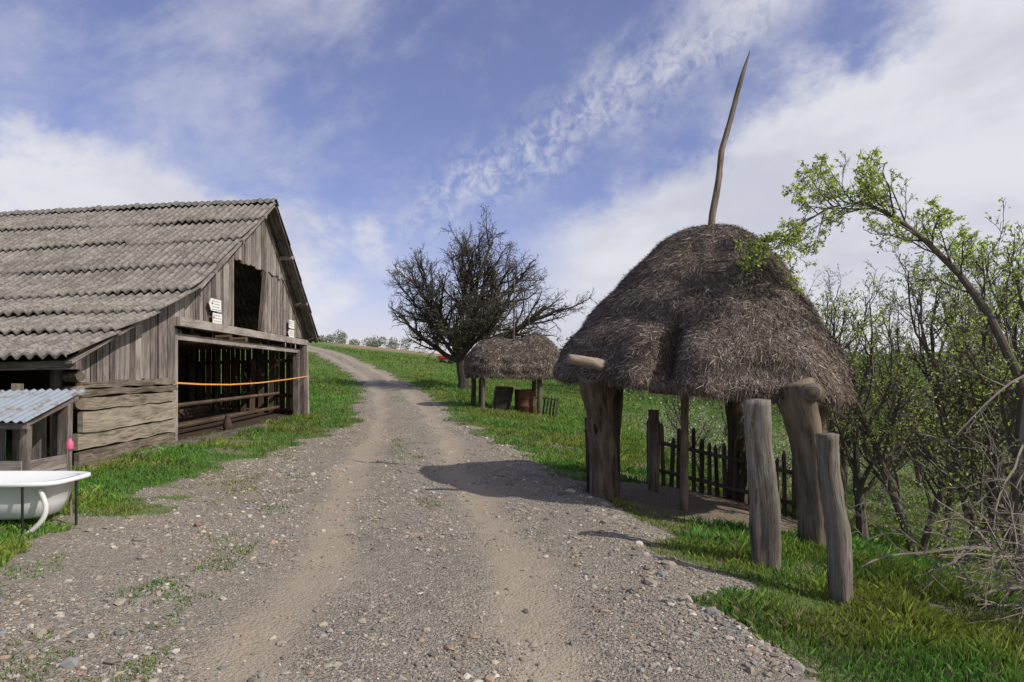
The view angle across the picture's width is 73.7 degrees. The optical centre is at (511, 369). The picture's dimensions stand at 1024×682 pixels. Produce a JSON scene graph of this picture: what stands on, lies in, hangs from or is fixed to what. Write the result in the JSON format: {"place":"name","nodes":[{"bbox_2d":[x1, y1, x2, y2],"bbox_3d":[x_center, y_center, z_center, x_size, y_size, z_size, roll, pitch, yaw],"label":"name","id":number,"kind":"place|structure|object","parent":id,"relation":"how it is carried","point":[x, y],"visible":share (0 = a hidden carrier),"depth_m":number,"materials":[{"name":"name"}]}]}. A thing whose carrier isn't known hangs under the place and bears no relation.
{"place":"outdoors","nodes":[
{"label":"outdoors","id":0,"kind":"place"},
{"bbox_2d":[0,343,806,681],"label":"gravel road","id":1,"kind":"structure","parent":0,"point":[500,575],"depth_m":5.16,"materials":[{"name":"grey gravel"}]},
{"bbox_2d":[0,471,90,533],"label":"bathtub","id":2,"kind":"object","parent":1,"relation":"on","point":[42,495],"visible":0.95,"depth_m":6.49,"materials":[{"name":"white ceramic"}]},
{"bbox_2d":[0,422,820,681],"bbox_3d":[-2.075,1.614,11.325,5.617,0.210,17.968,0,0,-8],"label":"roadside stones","id":3,"kind":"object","parent":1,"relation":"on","point":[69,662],"visible":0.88,"depth_m":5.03,"materials":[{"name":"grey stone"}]},
{"bbox_2d":[0,341,1023,681],"bbox_3d":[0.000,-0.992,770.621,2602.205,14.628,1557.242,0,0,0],"label":"ground","id":4,"kind":"structure","parent":0,"point":[704,505],"depth_m":10.81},
{"bbox_2d":[0,389,83,470],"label":"tin roofed animal pen","id":5,"kind":"object","parent":4,"relation":"on","point":[26,412],"visible":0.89,"depth_m":8.25,"materials":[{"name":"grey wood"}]},
{"bbox_2d":[66,438,73,515],"bbox_3d":[-4.630,1.160,7.150,0.066,0.880,0.066,0,0,0],"label":"stake with bottle","id":6,"kind":"object","parent":4,"relation":"on","point":[69,445],"visible":0.84,"depth_m":7.14,"materials":[{"name":"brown wood"}]},
{"bbox_2d":[0,198,319,469],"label":"wooden barn","id":7,"kind":"structure","parent":4,"relation":"on","point":[107,310],"depth_m":14.61,"materials":[{"name":"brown wood"}]},
{"bbox_2d":[11,383,23,390],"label":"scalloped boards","id":8,"kind":"object","parent":7,"relation":"attached to","point":[14,386],"visible":0.22,"depth_m":8.84,"materials":[{"name":"beige wood"}]},
{"bbox_2d":[209,298,220,311],"bbox_3d":[-6.410,-1.393,14.745,0.019,0.261,0.662,0,0,-2],"label":"trail sign","id":9,"kind":"object","parent":7,"relation":"attached to","point":[214,304],"visible":1,"depth_m":14.75,"materials":[{"name":"white paint"}]},
{"bbox_2d":[212,313,221,323],"bbox_3d":[-6.415,-1.113,14.865,0.019,0.221,0.502,0,0,-2],"label":"trail sign","id":10,"kind":"object","parent":7,"relation":"attached to","point":[216,317],"visible":1,"depth_m":14.82,"materials":[{"name":"white paint"}]},
{"bbox_2d":[288,329,293,337],"bbox_3d":[-6.655,-1.083,20.575,0.019,0.241,0.602,0,0,-2],"label":"trail sign","id":11,"kind":"object","parent":7,"relation":"attached to","point":[290,333],"visible":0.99,"depth_m":20.58,"materials":[{"name":"white paint"}]},
{"bbox_2d":[289,320,293,328],"bbox_3d":[-6.657,-1.368,20.620,0.019,0.251,0.552,0,0,-2],"label":"trail sign","id":12,"kind":"object","parent":7,"relation":"attached to","point":[291,324],"visible":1,"depth_m":20.59,"materials":[{"name":"white paint"}]},
{"bbox_2d":[223,415,231,429],"bbox_3d":[-6.927,1.286,16.621,0.210,0.370,0.210,0,0,0],"label":"clay pot","id":13,"kind":"object","parent":4,"relation":"on","point":[227,423],"visible":0.91,"depth_m":16.55,"materials":[{"name":"brown ceramic"}]},
{"bbox_2d":[318,329,410,349],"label":"blossoming shrubs","id":14,"kind":"object","parent":4,"relation":"on","point":[372,342],"visible":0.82,"depth_m":110.05,"materials":[{"name":"white plant"}]},
{"bbox_2d":[438,356,453,363],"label":"red farm cart","id":15,"kind":"object","parent":4,"relation":"on","point":[442,359],"visible":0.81,"depth_m":72.45,"materials":[{"name":"paint"}]},
{"bbox_2d":[383,203,598,389],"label":"bare fruit tree","id":16,"kind":"object","parent":4,"relation":"on","point":[480,322],"visible":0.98,"depth_m":40.03,"materials":[{"name":"brown plant"}]},
{"bbox_2d":[492,386,513,411],"bbox_3d":[-0.365,1.134,26.595,0.879,1.020,0.710,0,0,0],"label":"wooden crate","id":17,"kind":"object","parent":4,"relation":"on","point":[502,398],"visible":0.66,"depth_m":26.30,"materials":[{"name":"grey wood"}]},
{"bbox_2d":[463,279,559,414],"bbox_3d":[0.052,-0.836,26.994,4.016,5.529,2.751,0,0,0],"label":"thatched hay shelter","id":18,"kind":"object","parent":4,"relation":"on","point":[534,357],"visible":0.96,"depth_m":25.99,"materials":[{"name":"plant"}]},
{"bbox_2d":[0,346,1023,681],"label":"grass","id":19,"kind":"structure","parent":4,"relation":"on","point":[898,632],"depth_m":6.68,"materials":[{"name":"green plant"}]},
{"bbox_2d":[514,389,535,413],"bbox_3d":[0.520,1.253,26.700,0.874,0.950,0.874,0,0,0],"label":"rusty barrel","id":20,"kind":"object","parent":4,"relation":"on","point":[525,400],"visible":0.88,"depth_m":26.34,"materials":[{"name":"metal"}]},
{"bbox_2d":[542,396,558,417],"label":"leaning boards","id":21,"kind":"object","parent":4,"relation":"on","point":[551,398],"visible":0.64,"depth_m":26.68,"materials":[{"name":"wood"}]},
{"bbox_2d":[658,394,721,472],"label":"fruit tree","id":22,"kind":"object","parent":4,"relation":"on","point":[678,416],"visible":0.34,"depth_m":14.83,"materials":[{"name":"green plant"}]},
{"bbox_2d":[551,51,857,547],"bbox_3d":[2.486,-0.998,9.207,3.895,6.608,3.734,0,0,31],"label":"thatched hay shelter","id":23,"kind":"object","parent":4,"relation":"on","point":[686,314],"visible":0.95,"depth_m":8.08,"materials":[{"name":"plant"}]},
{"bbox_2d":[646,419,796,519],"bbox_3d":[3.293,1.553,10.543,2.535,1.505,0.137,0,0,32],"label":"picket fence","id":24,"kind":"object","parent":4,"relation":"on","point":[710,483],"visible":0.43,"depth_m":10.61,"materials":[{"name":"brown wood"}]},
{"bbox_2d":[718,400,727,453],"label":"fruit tree","id":25,"kind":"object","parent":4,"relation":"on","point":[725,435],"depth_m":21.76,"materials":[{"name":"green plant"}]},
{"bbox_2d":[713,399,784,441],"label":"fruit tree","id":26,"kind":"object","parent":4,"relation":"on","point":[725,423],"visible":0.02,"depth_m":16.23,"materials":[{"name":"green plant"}]},
{"bbox_2d":[744,399,781,572],"bbox_3d":[2.178,1.128,5.993,0.336,1.743,0.294,0,0,0],"label":"wooden post","id":27,"kind":"object","parent":4,"relation":"on","point":[765,525],"visible":0.84,"depth_m":5.88,"materials":[{"name":"grey wood"}]},
{"bbox_2d":[556,326,977,423],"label":"distant trees","id":28,"kind":"object","parent":4,"relation":"on","point":[632,395],"visible":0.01,"depth_m":51.37,"materials":[{"name":"green plant"}]},
{"bbox_2d":[637,399,919,516],"bbox_3d":[8.849,2.571,22.133,10.784,3.519,11.066,0,0,0],"label":"blossoming hedge","id":29,"kind":"object","parent":4,"relation":"on","point":[716,436],"visible":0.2,"depth_m":19.04,"materials":[{"name":"green plant"}]},
{"bbox_2d":[772,264,880,431],"bbox_3d":[8.094,0.412,18.340,3.617,6.908,3.131,0,0,-37],"label":"fruit tree","id":30,"kind":"object","parent":4,"relation":"on","point":[828,312],"visible":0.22,"depth_m":18.59,"materials":[{"name":"green plant"}]},
{"bbox_2d":[815,433,853,606],"bbox_3d":[2.466,1.261,5.201,0.297,1.548,0.221,0,0,0],"label":"wooden post","id":31,"kind":"object","parent":4,"relation":"on","point":[837,529],"visible":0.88,"depth_m":5.13,"materials":[{"name":"grey wood"}]},
{"bbox_2d":[772,293,930,505],"bbox_3d":[6.479,0.920,13.530,2.658,5.008,2.960,0,0,-2],"label":"fruit tree","id":32,"kind":"object","parent":4,"relation":"on","point":[844,472],"visible":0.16,"depth_m":13.21,"materials":[{"name":"green plant"}]},
{"bbox_2d":[734,146,1023,405],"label":"arching fruit tree","id":33,"kind":"object","parent":4,"relation":"on","point":[871,198],"visible":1,"depth_m":7.86,"materials":[{"name":"green plant"}]},
{"bbox_2d":[816,261,949,558],"bbox_3d":[5.032,0.697,9.955,2.325,4.547,2.000,0,0,33],"label":"fruit tree","id":34,"kind":"object","parent":4,"relation":"on","point":[880,456],"visible":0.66,"depth_m":9.50,"materials":[{"name":"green plant"}]},
{"bbox_2d":[824,303,950,538],"bbox_3d":[5.160,0.956,9.949,2.044,3.853,2.277,0,0,-33],"label":"fruit tree","id":35,"kind":"object","parent":4,"relation":"on","point":[861,492],"visible":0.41,"depth_m":9.95,"materials":[{"name":"green plant"}]},
{"bbox_2d":[858,287,947,490],"bbox_3d":[13.978,1.020,23.854,4.134,7.895,3.578,0,0,1],"label":"fruit tree","id":36,"kind":"object","parent":4,"relation":"on","point":[918,478],"visible":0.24,"depth_m":23.85,"materials":[{"name":"green plant"}]},
{"bbox_2d":[874,351,956,502],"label":"fruit tree","id":37,"kind":"object","parent":4,"relation":"on","point":[902,458],"visible":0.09,"depth_m":20.63,"materials":[{"name":"green plant"}]},
{"bbox_2d":[842,226,1012,542],"bbox_3d":[8.013,0.815,12.649,3.487,6.821,3.000,0,0,27],"label":"fruit tree","id":38,"kind":"object","parent":4,"relation":"on","point":[940,291],"visible":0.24,"depth_m":12.14,"materials":[{"name":"green plant"}]},
{"bbox_2d":[845,351,1023,632],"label":"fallen dead branches","id":39,"kind":"object","parent":4,"relation":"on","point":[1003,552],"visible":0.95,"depth_m":5.73,"materials":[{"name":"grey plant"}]},
{"bbox_2d":[848,459,1023,584],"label":"undergrowth","id":40,"kind":"object","parent":4,"relation":"on","point":[933,524],"visible":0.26,"depth_m":10.20,"materials":[{"name":"green plant"}]},
{"bbox_2d":[877,273,998,544],"bbox_3d":[8.541,1.083,13.400,2.800,6.366,3.255,0,0,8],"label":"fruit tree","id":41,"kind":"object","parent":4,"relation":"on","point":[945,495],"visible":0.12,"depth_m":13.83,"materials":[{"name":"green plant"}]},
{"bbox_2d":[894,311,983,435],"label":"fruit tree","id":42,"kind":"object","parent":4,"relation":"on","point":[948,360],"visible":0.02,"depth_m":21.59,"materials":[{"name":"green plant"}]},
{"bbox_2d":[868,252,1023,554],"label":"fruit tree","id":43,"kind":"object","parent":4,"relation":"on","point":[925,539],"visible":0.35,"depth_m":10.71,"materials":[{"name":"green plant"}]},
{"bbox_2d":[873,197,1023,582],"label":"fruit tree","id":44,"kind":"object","parent":4,"relation":"on","point":[1017,496],"visible":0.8,"depth_m":8.85,"materials":[{"name":"green plant"}]},
{"bbox_2d":[873,238,1023,565],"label":"fruit tree","id":45,"kind":"object","parent":4,"relation":"on","point":[937,400],"visible":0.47,"depth_m":11.62,"materials":[{"name":"green plant"}]},
{"bbox_2d":[885,251,1023,575],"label":"fruit tree","id":46,"kind":"object","parent":4,"relation":"on","point":[984,336],"visible":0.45,"depth_m":10.32,"materials":[{"name":"green plant"}]},
{"bbox_2d":[909,327,1009,547],"bbox_3d":[11.980,1.888,17.102,3.642,6.164,3.271,0,0,8],"label":"fruit tree","id":47,"kind":"object","parent":4,"relation":"on","point":[968,450],"visible":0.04,"depth_m":17.40,"materials":[{"name":"green plant"}]},
{"bbox_2d":[917,341,1023,565],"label":"fruit tree","id":48,"kind":"object","parent":4,"relation":"on","point":[995,402],"visible":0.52,"depth_m":10.23,"materials":[{"name":"green plant"}]},
{"bbox_2d":[997,449,1022,528],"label":"fruit tree","id":49,"kind":"object","parent":4,"relation":"on","point":[1008,489],"depth_m":12.66,"materials":[{"name":"green plant"}]},
{"bbox_2d":[0,0,1023,354],"label":"sky","id":50,"kind":"structure","parent":0,"point":[591,132],"materials":[{"name":"blue"}]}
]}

